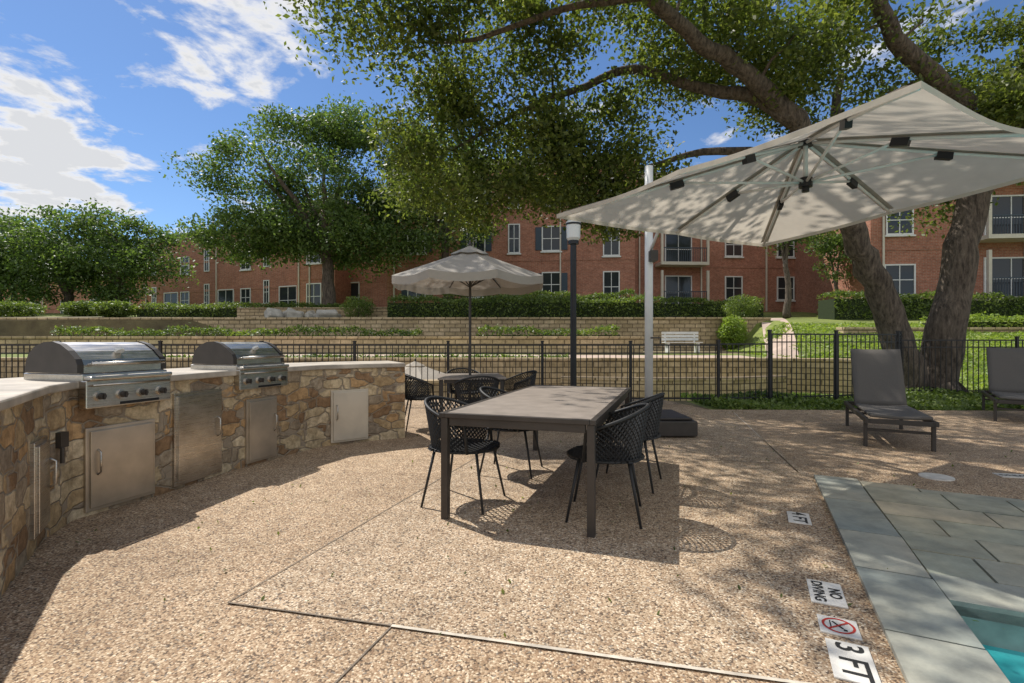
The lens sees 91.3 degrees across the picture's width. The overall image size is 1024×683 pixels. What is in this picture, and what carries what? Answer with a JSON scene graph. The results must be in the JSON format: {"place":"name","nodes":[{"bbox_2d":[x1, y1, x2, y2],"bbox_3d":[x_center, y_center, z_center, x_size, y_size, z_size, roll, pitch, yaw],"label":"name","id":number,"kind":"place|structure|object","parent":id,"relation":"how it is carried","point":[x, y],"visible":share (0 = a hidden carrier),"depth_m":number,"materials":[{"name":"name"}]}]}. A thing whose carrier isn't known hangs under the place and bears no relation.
{"place":"outdoors","nodes":[
{"label":"outdoors","id":0,"kind":"place"},
{"bbox_2d":[0,312,1023,410],"bbox_3d":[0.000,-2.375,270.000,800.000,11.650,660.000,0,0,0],"label":"ground","id":1,"kind":"structure","parent":0,"point":[26,327],"depth_m":24.16,"materials":[{"name":"green plant"}]},
{"bbox_2d":[0,300,46,316],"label":"shrub","id":2,"kind":"object","parent":1,"relation":"on","point":[11,308],"visible":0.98,"depth_m":29.70,"materials":[{"name":"green plant"}]},
{"bbox_2d":[0,212,71,310],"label":"shade tree","id":3,"kind":"object","parent":1,"relation":"on","point":[10,297],"visible":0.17,"depth_m":39.18,"materials":[{"name":"green plant"}]},
{"bbox_2d":[3,277,141,312],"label":"walls","id":4,"kind":"structure","parent":1,"relation":"on","point":[79,295],"depth_m":58.20,"materials":[{"name":"red brick"}]},
{"bbox_2d":[0,204,153,306],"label":"shade tree","id":5,"kind":"object","parent":1,"relation":"on","point":[23,260],"visible":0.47,"depth_m":36.63,"materials":[{"name":"green plant"}]},
{"bbox_2d":[56,299,99,315],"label":"shrub","id":6,"kind":"object","parent":1,"relation":"on","point":[76,308],"visible":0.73,"depth_m":30.37,"materials":[{"name":"green plant"}]},
{"bbox_2d":[88,299,136,316],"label":"shrub","id":7,"kind":"object","parent":1,"relation":"on","point":[115,308],"visible":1,"depth_m":28.50,"materials":[{"name":"green plant"}]},
{"bbox_2d":[28,197,198,307],"bbox_3d":[-29.567,-5.617,37.736,10.551,10.132,8.469,0,0,-24],"label":"shade tree","id":8,"kind":"object","parent":1,"relation":"on","point":[135,265],"visible":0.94,"depth_m":36.58,"materials":[{"name":"green plant"}]},
{"bbox_2d":[50,322,423,335],"bbox_3d":[-11.986,-0.096,22.047,16.172,1.506,1.600,0,0,0],"label":"hedge","id":9,"kind":"object","parent":1,"relation":"on","point":[70,329],"visible":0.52,"depth_m":21.73,"materials":[{"name":"green plant"}]},
{"bbox_2d":[134,300,375,316],"bbox_3d":[-15.010,-1.836,29.195,14.197,1.239,1.963,0,0,6],"label":"hedge","id":10,"kind":"object","parent":1,"relation":"on","point":[227,309],"visible":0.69,"depth_m":28.96,"materials":[{"name":"green plant"}]},
{"bbox_2d":[142,220,386,308],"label":"walls","id":11,"kind":"structure","parent":1,"relation":"on","point":[230,276],"depth_m":44.85,"materials":[{"name":"red brick"}]},
{"bbox_2d":[151,249,359,307],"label":"window frames","id":12,"kind":"structure","parent":11,"relation":"attached to","point":[245,269],"depth_m":45.36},
{"bbox_2d":[153,251,357,308],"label":"window glass","id":13,"kind":"object","parent":12,"relation":"in","point":[287,293],"visible":0.36,"depth_m":44.53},
{"bbox_2d":[150,246,386,294],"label":"brick band course","id":14,"kind":"object","parent":11,"relation":"attached to","point":[277,286],"visible":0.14,"depth_m":45.22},
{"bbox_2d":[159,90,438,305],"bbox_3d":[-12.177,-7.825,29.859,11.972,13.663,13.286,0,0,44],"label":"shade tree","id":15,"kind":"object","parent":1,"relation":"on","point":[269,231],"visible":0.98,"depth_m":28.79,"materials":[{"name":"green plant"}]},
{"bbox_2d":[264,308,341,316],"bbox_3d":[-11.043,-1.423,26.855,3.903,0.840,2.614,0,0,0],"label":"boulder pile","id":16,"kind":"object","parent":1,"relation":"on","point":[274,312],"visible":0.59,"depth_m":25.93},
{"bbox_2d":[237,309,387,316],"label":"blocks","id":17,"kind":"structure","parent":1,"relation":"on","point":[260,313],"depth_m":27.14,"materials":[{"name":"stone"}]},
{"bbox_2d":[237,307,386,308],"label":"cap stones","id":18,"kind":"object","parent":17,"relation":"on","point":[317,308],"visible":0.44,"depth_m":27.05,"materials":[{"name":"stone"}]},
{"bbox_2d":[0,338,642,354],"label":"blocks","id":19,"kind":"structure","parent":1,"relation":"on","point":[559,349],"depth_m":20.96,"materials":[{"name":"stone"}]},
{"bbox_2d":[0,336,642,337],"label":"cap stones","id":20,"kind":"object","parent":19,"relation":"on","point":[318,336],"visible":0.79,"depth_m":20.93,"materials":[{"name":"stone"}]},
{"bbox_2d":[297,208,350,307],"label":"walls","id":21,"kind":"structure","parent":1,"relation":"on","point":[342,281],"depth_m":39.11,"materials":[{"name":"red brick"}]},
{"bbox_2d":[306,255,321,305],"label":"window frames","id":22,"kind":"structure","parent":21,"relation":"attached to","point":[313,263],"depth_m":38.78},
{"bbox_2d":[308,252,319,307],"bbox_3d":[-15.364,-5.300,38.879,1.300,5.500,0.020,0,0,20],"label":"window glass","id":23,"kind":"object","parent":22,"relation":"in","point":[314,289],"visible":0.43,"depth_m":38.86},
{"bbox_2d":[339,294,375,316],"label":"round shrub","id":24,"kind":"object","parent":1,"relation":"on","point":[348,307],"visible":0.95,"depth_m":25.75,"materials":[{"name":"green plant"}]},
{"bbox_2d":[164,354,569,357],"bbox_3d":[-6.001,0.541,17.848,16.062,0.325,0.832,0,0,0],"label":"shrub bed","id":25,"kind":"object","parent":1,"relation":"on","point":[416,356],"visible":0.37,"depth_m":17.78,"materials":[{"name":"green plant"}]},
{"bbox_2d":[51,319,770,349],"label":"blocks","id":26,"kind":"structure","parent":1,"relation":"on","point":[706,329],"depth_m":23.98,"materials":[{"name":"stone"}]},
{"bbox_2d":[0,317,770,319],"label":"cap stones","id":27,"kind":"object","parent":26,"relation":"on","point":[394,318],"visible":0.77,"depth_m":23.98,"materials":[{"name":"stone"}]},
{"bbox_2d":[405,359,444,379],"bbox_3d":[-3.100,1.710,16.000,2.237,2.320,2.237,0,0,0],"label":"market umbrella","id":28,"kind":"object","parent":1,"relation":"on","point":[415,369],"visible":0.47,"depth_m":15.55,"materials":[{"name":"beige fabric"}]},
{"bbox_2d":[1,360,850,394],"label":"blocks","id":29,"kind":"structure","parent":1,"relation":"on","point":[506,369],"depth_m":16.98,"materials":[{"name":"stone"}]},
{"bbox_2d":[1,357,850,361],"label":"cap stones","id":30,"kind":"object","parent":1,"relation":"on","point":[518,359],"visible":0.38,"depth_m":16.94,"materials":[{"name":"stone"}]},
{"bbox_2d":[362,109,505,297],"bbox_3d":[-4.508,-7.546,30.733,8.418,12.647,8.511,0,0,-35],"label":"shade tree","id":31,"kind":"object","parent":1,"relation":"on","point":[445,246],"visible":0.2,"depth_m":29.38,"materials":[{"name":"green plant"}]},
{"bbox_2d":[406,383,491,397],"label":"blocks","id":32,"kind":"structure","parent":1,"relation":"on","point":[436,389],"depth_m":14.33,"materials":[{"name":"stone"}]},
{"bbox_2d":[163,354,754,357],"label":"footpath","id":33,"kind":"structure","parent":1,"relation":"on","point":[658,356],"depth_m":19.64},
{"bbox_2d":[387,161,634,306],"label":"walls","id":34,"kind":"structure","parent":1,"relation":"on","point":[589,276],"depth_m":34.77,"materials":[{"name":"red brick"}]},
{"bbox_2d":[401,199,566,296],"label":"shutters and rails","id":35,"kind":"object","parent":34,"relation":"attached to","point":[538,247],"visible":0.23,"depth_m":34.82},
{"bbox_2d":[386,207,634,263],"bbox_3d":[-0.302,-7.450,35.083,17.533,3.687,0.030,0,0,6],"label":"brick band course","id":36,"kind":"object","parent":34,"relation":"attached to","point":[554,259],"visible":0.39,"depth_m":34.81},
{"bbox_2d":[407,178,620,297],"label":"window frames","id":37,"kind":"structure","parent":34,"relation":"attached to","point":[549,251],"depth_m":34.73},
{"bbox_2d":[409,181,618,297],"bbox_3d":[-0.049,-7.050,35.062,14.800,8.600,0.020,0,0,6],"label":"window glass","id":38,"kind":"object","parent":37,"relation":"in","point":[513,233],"visible":0.27,"depth_m":34.75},
{"bbox_2d":[393,159,635,301],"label":"trim","id":39,"kind":"structure","parent":34,"relation":"attached to","point":[473,246],"depth_m":34.62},
{"bbox_2d":[0,399,1023,682],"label":"pool deck","id":40,"kind":"structure","parent":1,"relation":"on","point":[102,611],"depth_m":2.76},
{"bbox_2d":[0,361,404,597],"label":"outdoor kitchen counter","id":41,"kind":"object","parent":40,"relation":"on","point":[65,460],"visible":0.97,"depth_m":4.09,"materials":[{"name":"stone"}]},
{"bbox_2d":[30,435,49,540],"bbox_3d":[-2.848,0.870,3.022,0.047,0.560,0.308,0,0,-33],"label":"access door","id":42,"kind":"structure","parent":41,"relation":"in","point":[39,448],"depth_m":2.93,"materials":[{"name":"silver metal"}]},
{"bbox_2d":[24,341,171,408],"bbox_3d":[-3.163,0.237,3.878,0.696,0.476,0.659,0,0,16],"label":"gas grill","id":43,"kind":"object","parent":41,"relation":"on","point":[107,374],"visible":0.97,"depth_m":3.67,"materials":[{"name":"silver metal"}]},
{"bbox_2d":[83,419,154,512],"bbox_3d":[-2.954,0.920,3.792,0.047,0.600,0.497,0,0,19],"label":"access door","id":44,"kind":"structure","parent":41,"relation":"in","point":[127,449],"depth_m":3.75,"materials":[{"name":"metal"}]},
{"bbox_2d":[172,388,221,486],"bbox_3d":[-2.778,0.830,4.444,0.047,0.780,0.520,0,0,11],"label":"access door","id":45,"kind":"structure","parent":41,"relation":"in","point":[196,445],"depth_m":4.39,"materials":[{"name":"silver metal"}]},
{"bbox_2d":[191,341,288,390],"bbox_3d":[-2.807,0.237,5.225,0.696,0.476,0.653,0,0,18],"label":"gas grill","id":46,"kind":"object","parent":41,"relation":"on","point":[255,365],"visible":0.98,"depth_m":5.00,"materials":[{"name":"silver metal"}]},
{"bbox_2d":[245,396,276,463],"bbox_3d":[-2.579,0.900,5.164,0.047,0.640,0.400,0,0,18],"label":"access door","id":47,"kind":"structure","parent":41,"relation":"in","point":[260,418],"depth_m":5.12,"materials":[{"name":"metal"}]},
{"bbox_2d":[330,389,367,442],"bbox_3d":[-1.986,0.905,6.137,0.460,0.630,0.047,0,0,-37],"label":"access door","id":48,"kind":"structure","parent":41,"relation":"in","point":[351,424],"depth_m":6.11,"materials":[{"name":"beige metal"}]},
{"bbox_2d":[0,341,720,404],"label":"metal fence","id":49,"kind":"object","parent":40,"relation":"on","point":[160,344],"visible":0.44,"depth_m":9.92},
{"bbox_2d":[405,374,439,431],"bbox_3d":[-1.321,0.845,7.252,0.592,0.814,0.609,0,0,-18],"label":"woven patio chair","id":50,"kind":"object","parent":40,"relation":"on","point":[415,395],"visible":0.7,"depth_m":7.01,"materials":[{"name":"black wicker"}]},
{"bbox_2d":[420,396,505,514],"bbox_3d":[-0.386,0.845,3.909,0.592,0.814,0.609,0,0,19],"label":"woven patio chair","id":51,"kind":"object","parent":40,"relation":"on","point":[465,445],"visible":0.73,"depth_m":3.78,"materials":[{"name":"black wicker"}]},
{"bbox_2d":[446,368,481,408],"bbox_3d":[-0.768,0.845,8.101,0.609,0.814,0.592,0,0,-18],"label":"woven patio chair","id":52,"kind":"object","parent":40,"relation":"on","point":[451,391],"visible":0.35,"depth_m":8.23,"materials":[{"name":"black wicker"}]},
{"bbox_2d":[392,241,542,428],"bbox_3d":[-0.620,-0.120,7.400,2.126,2.740,2.126,0,0,0],"label":"market umbrella","id":53,"kind":"object","parent":40,"relation":"on","point":[469,270],"visible":0.88,"depth_m":7.04,"materials":[{"name":"beige fabric"}]},
{"bbox_2d":[437,373,505,411],"bbox_3d":[-0.620,0.875,7.400,0.950,0.750,0.950,0,0,-9],"label":"square patio table","id":54,"kind":"object","parent":40,"relation":"on","point":[451,378],"visible":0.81,"depth_m":7.02,"materials":[{"name":"grey metal"}]},
{"bbox_2d":[454,376,499,437],"bbox_3d":[-0.471,0.845,6.699,0.609,0.814,0.592,0,0,-18],"label":"woven patio chair","id":55,"kind":"object","parent":40,"relation":"on","point":[458,396],"visible":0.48,"depth_m":6.47,"materials":[{"name":"black wicker"}]},
{"bbox_2d":[479,386,542,479],"bbox_3d":[-0.018,0.845,4.820,0.592,0.814,0.609,0,0,15],"label":"woven patio chair","id":56,"kind":"object","parent":40,"relation":"on","point":[483,391],"visible":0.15,"depth_m":4.68,"materials":[{"name":"black wicker"}]},
{"bbox_2d":[504,370,536,391],"bbox_3d":[0.081,0.845,7.548,0.592,0.814,0.609,0,0,-18],"label":"woven patio chair","id":57,"kind":"object","parent":40,"relation":"on","point":[530,380],"visible":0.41,"depth_m":7.74,"materials":[{"name":"black wicker"}]},
{"bbox_2d":[47,410,1011,636],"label":"fallen leaves","id":58,"kind":"object","parent":40,"relation":"on","point":[503,591],"visible":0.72,"depth_m":3.15,"materials":[{"name":"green plant"}]},
{"bbox_2d":[439,385,630,537],"bbox_3d":[0.389,0.874,4.473,1.100,0.750,2.400,0,0,18],"label":"patio dining table","id":59,"kind":"object","parent":40,"relation":"on","point":[560,408],"visible":0.97,"depth_m":3.51,"materials":[{"name":"grey metal"}]},
{"bbox_2d":[227,414,889,682],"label":"panel","id":60,"kind":"object","parent":40,"relation":"on","point":[569,579],"visible":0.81,"depth_m":2.81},
{"bbox_2d":[787,511,811,525],"bbox_3d":[2.019,1.241,3.523,0.140,0.010,0.240,0,0,26],"label":"depth marker tile","id":61,"kind":"object","parent":60,"relation":"on","point":[799,518],"visible":1,"depth_m":3.50,"materials":[{"name":"white tile"}]},
{"bbox_2d":[806,579,848,608],"bbox_3d":[1.551,1.241,2.472,0.150,0.010,0.250,0,0,26],"label":"no diving text tile","id":62,"kind":"object","parent":60,"relation":"on","point":[826,593],"visible":1,"depth_m":2.46,"materials":[{"name":"white tile"}]},
{"bbox_2d":[817,614,862,640],"bbox_3d":[1.422,1.241,2.179,0.150,0.010,0.150,0,0,26],"label":"no diving symbol tile","id":63,"kind":"object","parent":60,"relation":"on","point":[840,627],"visible":1,"depth_m":2.17,"materials":[{"name":"white tile"}]},
{"bbox_2d":[825,638,880,682],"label":"depth marker tile","id":64,"kind":"object","parent":60,"relation":"on","point":[851,662],"visible":1,"depth_m":1.93,"materials":[{"name":"white tile"}]},
{"bbox_2d":[565,403,649,528],"bbox_3d":[0.688,0.845,3.613,0.592,0.814,0.609,0,0,14],"label":"woven patio chair","id":65,"kind":"object","parent":40,"relation":"on","point":[629,453],"visible":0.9,"depth_m":3.40,"materials":[{"name":"black wicker"}]},
{"bbox_2d":[596,392,664,493],"bbox_3d":[1.040,0.845,4.413,0.592,0.814,0.609,0,0,24],"label":"woven patio chair","id":66,"kind":"object","parent":40,"relation":"on","point":[655,401],"visible":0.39,"depth_m":4.22,"materials":[{"name":"black wicker"}]},
{"bbox_2d":[557,81,1023,436],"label":"cantilever umbrella","id":67,"kind":"object","parent":40,"relation":"on","point":[919,144],"visible":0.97,"depth_m":4.67,"materials":[{"name":"beige fabric"}]},
{"bbox_2d":[844,349,938,451],"bbox_3d":[4.898,0.678,6.586,0.680,1.143,1.950,0,0,27],"label":"chaise lounge","id":68,"kind":"object","parent":40,"relation":"on","point":[878,384],"visible":1,"depth_m":6.89,"materials":[{"name":"fabric"}]},
{"bbox_2d":[814,474,1023,682],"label":"pool coping","id":69,"kind":"object","parent":40,"relation":"on","point":[930,636],"visible":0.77,"depth_m":2.39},
{"bbox_2d":[918,473,954,480],"bbox_3d":[3.900,1.244,4.600,0.258,0.011,0.258,0,0,0],"label":"skimmer cover","id":70,"kind":"object","parent":40,"relation":"on","point":[936,476],"visible":1,"depth_m":4.59,"materials":[{"name":"white plastic"}]},
{"bbox_2d":[859,481,1023,586],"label":"flagstone paving","id":71,"kind":"structure","parent":40,"relation":"on","point":[973,537],"depth_m":3.29,"materials":[{"name":"stone"}]},
{"bbox_2d":[981,347,1023,420],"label":"chaise lounge","id":72,"kind":"object","parent":40,"relation":"on","point":[1005,368],"visible":1,"depth_m":8.67,"materials":[{"name":"fabric"}]},
{"bbox_2d":[387,292,665,316],"bbox_3d":[0.695,-1.706,25.470,13.925,1.543,1.983,0,0,0],"label":"hedge","id":73,"kind":"object","parent":1,"relation":"on","point":[604,307],"visible":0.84,"depth_m":24.85,"materials":[{"name":"green plant"}]},
{"bbox_2d":[442,288,635,302],"bbox_3d":[1.499,-2.153,29.166,11.143,1.862,1.906,0,0,4],"label":"hedge","id":74,"kind":"object","parent":1,"relation":"on","point":[599,294],"visible":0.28,"depth_m":28.60,"materials":[{"name":"green plant"}]},
{"bbox_2d":[476,324,620,335],"bbox_3d":[1.555,-0.061,21.747,6.222,1.469,1.422,0,0,5],"label":"hedge","id":75,"kind":"object","parent":1,"relation":"on","point":[561,332],"visible":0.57,"depth_m":21.52,"materials":[{"name":"green plant"}]},
{"bbox_2d":[565,220,580,385],"bbox_3d":[1.030,-0.360,8.400,0.267,3.380,0.267,0,0,0],"label":"lamp post","id":76,"kind":"object","parent":1,"relation":"on","point":[573,228],"visible":0.68,"depth_m":8.35,"materials":[{"name":"black metal"}]},
{"bbox_2d":[263,0,1023,393],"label":"live oak tree","id":77,"kind":"object","parent":1,"relation":"on","point":[763,58],"visible":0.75,"depth_m":12.09,"materials":[{"name":"green plant"}]},
{"bbox_2d":[561,379,785,400],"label":"blocks","id":78,"kind":"structure","parent":1,"relation":"on","point":[691,386],"depth_m":14.67,"materials":[{"name":"stone"}]},
{"bbox_2d":[561,375,785,380],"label":"cap stones","id":79,"kind":"object","parent":78,"relation":"on","point":[735,378],"visible":0.81,"depth_m":14.74,"materials":[{"name":"stone"}]},
{"bbox_2d":[662,332,702,351],"bbox_3d":[6.900,0.043,20.325,1.500,0.890,0.550,0,0,0],"label":"park bench","id":80,"kind":"object","parent":1,"relation":"on","point":[665,342],"visible":0.91,"depth_m":20.55,"materials":[{"name":"white paint"}]},
{"bbox_2d":[661,296,764,316],"bbox_3d":[11.996,-2.004,30.258,6.130,1.514,1.805,0,0,-4],"label":"hedge","id":81,"kind":"object","parent":1,"relation":"on","point":[710,308],"visible":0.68,"depth_m":29.60,"materials":[{"name":"green plant"}]},
{"bbox_2d":[635,180,794,311],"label":"walls","id":82,"kind":"structure","parent":1,"relation":"on","point":[754,281],"depth_m":36.97,"materials":[{"name":"red brick"}]},
{"bbox_2d":[635,175,766,310],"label":"trim","id":83,"kind":"structure","parent":82,"relation":"attached to","point":[700,264],"depth_m":35.56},
{"bbox_2d":[664,247,706,303],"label":"shutters and rails","id":84,"kind":"object","parent":83,"relation":"attached to","point":[685,261],"visible":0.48,"depth_m":35.49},
{"bbox_2d":[635,264,794,268],"bbox_3d":[15.901,-7.200,36.983,14.275,3.520,0.030,0,0,-4],"label":"brick band course","id":85,"kind":"object","parent":82,"relation":"attached to","point":[740,266],"visible":0.14,"depth_m":37.04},
{"bbox_2d":[665,234,795,303],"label":"window frames","id":86,"kind":"structure","parent":82,"relation":"attached to","point":[777,257],"depth_m":36.98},
{"bbox_2d":[666,234,792,303],"bbox_3d":[16.108,-6.850,37.003,9.750,8.600,0.020,0,0,-4],"label":"window glass","id":87,"kind":"object","parent":86,"relation":"in","point":[672,282],"visible":0.38,"depth_m":36.77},
{"bbox_2d":[716,314,748,349],"bbox_3d":[10.368,-0.410,23.586,1.410,1.807,1.358,0,0,-38],"label":"round shrub","id":88,"kind":"object","parent":1,"relation":"on","point":[736,335],"visible":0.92,"depth_m":23.32,"materials":[{"name":"green plant"}]},
{"bbox_2d":[721,294,762,316],"bbox_3d":[12.322,-1.850,26.972,2.022,1.505,1.962,0,0,-44],"label":"round shrub","id":89,"kind":"object","parent":1,"relation":"on","point":[739,309],"visible":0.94,"depth_m":26.68,"materials":[{"name":"green plant"}]},
{"bbox_2d":[716,340,771,399],"bbox_3d":[4.650,0.609,10.025,1.172,1.292,0.062,0,0,-8],"label":"metal fence","id":90,"kind":"object","parent":1,"relation":"on","point":[744,352],"visible":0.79,"depth_m":10.02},
{"bbox_2d":[757,231,837,318],"bbox_3d":[16.434,-5.578,29.615,5.004,8.436,4.700,0,0,0],"label":"ornamental tree","id":91,"kind":"object","parent":1,"relation":"on","point":[786,312],"visible":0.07,"depth_m":29.36,"materials":[{"name":"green plant"}]},
{"bbox_2d":[679,391,963,399],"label":"grass tufts","id":92,"kind":"object","parent":1,"relation":"on","point":[683,395],"visible":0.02,"depth_m":11.68,"materials":[{"name":"green plant"}]},
{"bbox_2d":[801,229,855,297],"bbox_3d":[19.640,-4.403,30.001,3.940,5.998,4.146,0,0,0],"label":"ornamental tree","id":93,"kind":"object","parent":1,"relation":"on","point":[834,244],"visible":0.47,"depth_m":29.81,"materials":[{"name":"green plant"}]},
{"bbox_2d":[767,330,901,399],"bbox_3d":[7.184,0.509,10.649,4.162,1.492,0.513,0,0,-22],"label":"metal fence","id":94,"kind":"object","parent":1,"relation":"on","point":[897,342],"visible":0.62,"depth_m":10.43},
{"bbox_2d":[689,389,1023,410],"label":"ground cover plants","id":95,"kind":"object","parent":1,"relation":"on","point":[916,400],"visible":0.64,"depth_m":9.71,"materials":[{"name":"green plant"}]},
{"bbox_2d":[727,321,1023,391],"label":"grass tufts","id":96,"kind":"object","parent":1,"relation":"on","point":[851,324],"visible":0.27,"depth_m":19.58,"materials":[{"name":"green plant"}]},
{"bbox_2d":[795,182,1023,312],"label":"walls","id":97,"kind":"structure","parent":1,"relation":"on","point":[810,285],"depth_m":28.04,"materials":[{"name":"red brick"}]},
{"bbox_2d":[875,185,1023,250],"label":"brick band course","id":98,"kind":"object","parent":97,"relation":"attached to","point":[1004,246],"depth_m":27.59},
{"bbox_2d":[882,181,1023,300],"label":"trim","id":99,"kind":"structure","parent":97,"relation":"attached to","point":[989,237],"depth_m":26.44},
{"bbox_2d":[992,214,1023,296],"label":"shutters and rails","id":100,"kind":"object","parent":99,"relation":"attached to","point":[1010,215],"visible":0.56,"depth_m":26.33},
{"bbox_2d":[885,195,1023,295],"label":"window frames","id":101,"kind":"structure","parent":97,"relation":"attached to","point":[899,234],"depth_m":27.89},
{"bbox_2d":[886,196,1023,296],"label":"window glass","id":102,"kind":"object","parent":101,"relation":"in","point":[1000,267],"visible":0.32,"depth_m":27.51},
{"bbox_2d":[816,289,1023,319],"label":"hedge","id":103,"kind":"object","parent":1,"relation":"on","point":[917,306],"visible":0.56,"depth_m":24.85,"materials":[{"name":"green plant"}]},
{"bbox_2d":[837,329,1023,333],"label":"blocks","id":104,"kind":"structure","parent":1,"relation":"on","point":[852,331],"depth_m":20.65,"materials":[{"name":"stone"}]},
{"bbox_2d":[836,327,1023,329],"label":"cap stones","id":105,"kind":"object","parent":104,"relation":"on","point":[980,328],"visible":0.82,"depth_m":20.86,"materials":[{"name":"stone"}]},
{"bbox_2d":[906,386,988,396],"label":"ground cover plants","id":106,"kind":"object","parent":1,"relation":"on","point":[958,393],"visible":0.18,"depth_m":11.40,"materials":[{"name":"green plant"}]},
{"bbox_2d":[902,336,1023,392],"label":"metal fence","id":107,"kind":"object","parent":1,"relation":"on","point":[1016,340],"visible":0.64,"depth_m":11.51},
{"bbox_2d":[919,311,1023,326],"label":"hedge","id":108,"kind":"object","parent":1,"relation":"on","point":[999,322],"visible":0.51,"depth_m":21.54,"materials":[{"name":"green plant"}]},
{"bbox_2d":[953,605,1023,682],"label":"swimming pool","id":109,"kind":"structure","parent":1,"relation":"in","point":[1002,644],"depth_m":2.29,"materials":[{"name":"liquid"}]},
{"bbox_2d":[0,0,1023,246],"label":"sky","id":110,"kind":"structure","parent":0,"point":[93,93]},
{"bbox_2d":[762,318,798,357],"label":"garden path","id":111,"kind":"structure","parent":0,"point":[765,325],"depth_m":20.76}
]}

